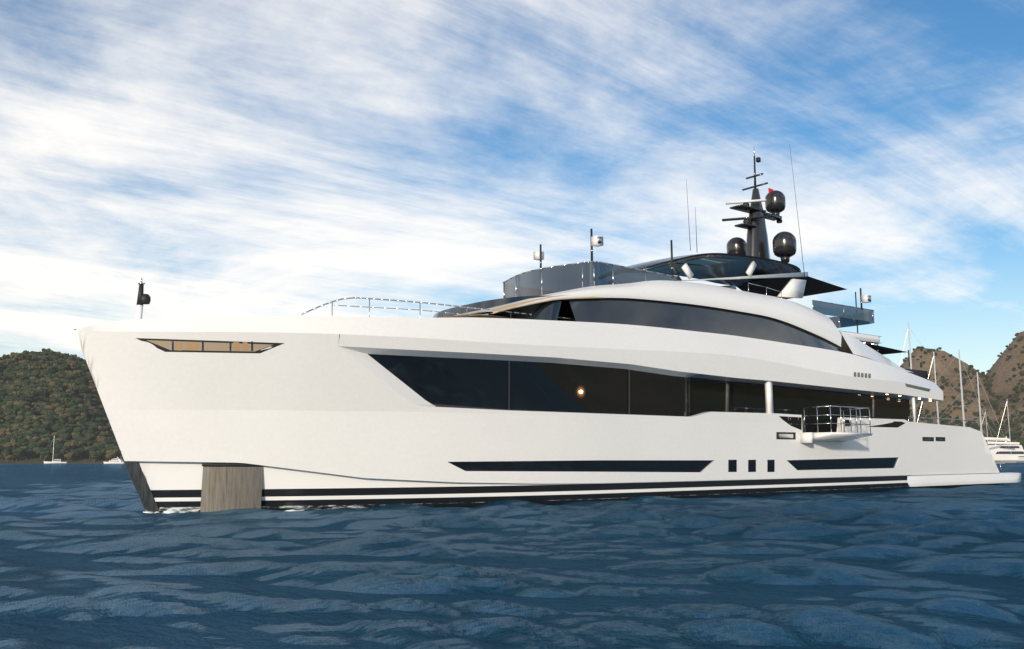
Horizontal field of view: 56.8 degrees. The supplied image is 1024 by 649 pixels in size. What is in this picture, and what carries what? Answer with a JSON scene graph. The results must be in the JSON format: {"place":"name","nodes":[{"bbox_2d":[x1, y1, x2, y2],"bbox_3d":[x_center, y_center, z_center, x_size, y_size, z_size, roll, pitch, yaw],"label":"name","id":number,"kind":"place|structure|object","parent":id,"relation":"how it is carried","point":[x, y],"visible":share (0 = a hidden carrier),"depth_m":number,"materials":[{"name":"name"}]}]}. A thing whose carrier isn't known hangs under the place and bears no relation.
{"place":"outdoors","nodes":[
{"label":"outdoors","id":0,"kind":"place"},
{"bbox_2d":[0,359,123,463],"bbox_3d":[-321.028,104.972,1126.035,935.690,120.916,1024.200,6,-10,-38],"label":"hills","id":1,"kind":"structure","parent":0,"point":[37,459],"depth_m":642.24,"materials":[{"name":"green plant"}]},
{"bbox_2d":[0,348,122,462],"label":"trees","id":2,"kind":"object","parent":1,"relation":"on","point":[24,387],"visible":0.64,"depth_m":737.62,"materials":[{"name":"green plant"}]},
{"bbox_2d":[0,463,1023,648],"bbox_3d":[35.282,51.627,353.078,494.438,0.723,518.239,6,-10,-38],"label":"sea","id":3,"kind":"structure","parent":0,"point":[962,617],"depth_m":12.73,"materials":[{"name":"liquid"}]},
{"bbox_2d":[143,486,907,513],"bbox_3d":[5.055,6.488,34.832,34.875,0.420,2.962,5,-9,-31],"label":"water foam","id":4,"kind":"object","parent":3,"relation":"on","point":[170,510],"visible":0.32,"depth_m":27.31,"materials":[{"name":"white liquid"}]},
{"bbox_2d":[44,323,1023,463],"bbox_3d":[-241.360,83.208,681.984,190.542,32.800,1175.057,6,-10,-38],"label":"distant boats","id":5,"kind":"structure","parent":3,"relation":"on","point":[1012,452],"depth_m":249.75,"materials":[{"name":"white"}]},
{"bbox_2d":[74,316,1003,513],"bbox_3d":[6.195,4.664,40.173,46.613,7.626,9.017,6,-10,-38],"label":"yacht hull","id":6,"kind":"object","parent":3,"relation":"on","point":[311,413],"visible":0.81,"depth_m":28.98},
{"bbox_2d":[432,280,842,351],"bbox_3d":[4.331,-0.186,39.409,21.181,2.722,8.080,6,-10,-38],"label":"yacht superstructure","id":7,"kind":"object","parent":6,"relation":"on","point":[692,306],"visible":0.69,"depth_m":36.55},
{"bbox_2d":[338,342,942,471],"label":"yacht windows","id":8,"kind":"structure","parent":6,"relation":"attached to","point":[461,380],"depth_m":32.62,"materials":[{"name":"black glass"}]},
{"bbox_2d":[503,151,927,379],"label":"yacht upper deck","id":9,"kind":"structure","parent":6,"relation":"on","point":[749,265],"depth_m":43.90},
{"bbox_2d":[839,331,910,371],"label":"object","id":10,"kind":"object","parent":6,"relation":"attached to","point":[850,344],"visible":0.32,"depth_m":44.37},
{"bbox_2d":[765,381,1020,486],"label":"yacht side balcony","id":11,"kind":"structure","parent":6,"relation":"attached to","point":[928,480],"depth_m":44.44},
{"bbox_2d":[0,0,1023,374],"label":"sky","id":12,"kind":"structure","parent":0,"point":[232,158],"materials":[{"name":"blue"}]},
{"bbox_2d":[124,278,944,513],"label":"metal fittings","id":13,"kind":"object","parent":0,"point":[230,486],"visible":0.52,"depth_m":27.26,"materials":[{"name":"grey metal"}]},
{"bbox_2d":[841,331,881,343],"bbox_3d":[13.707,0.822,46.656,6.762,0.342,6.100,6,-10,-38],"label":"yacht sun deck overhang","id":14,"kind":"object","parent":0,"point":[867,339],"visible":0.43,"depth_m":45.43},
{"bbox_2d":[902,331,1023,441],"bbox_3d":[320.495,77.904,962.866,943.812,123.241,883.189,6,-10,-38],"label":"hills","id":15,"kind":"structure","parent":0,"point":[1002,369],"depth_m":683.90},
{"bbox_2d":[900,333,1023,449],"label":"trees","id":16,"kind":"object","parent":15,"relation":"on","point":[995,427],"visible":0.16,"depth_m":633.92,"materials":[{"name":"green plant"}]}
]}

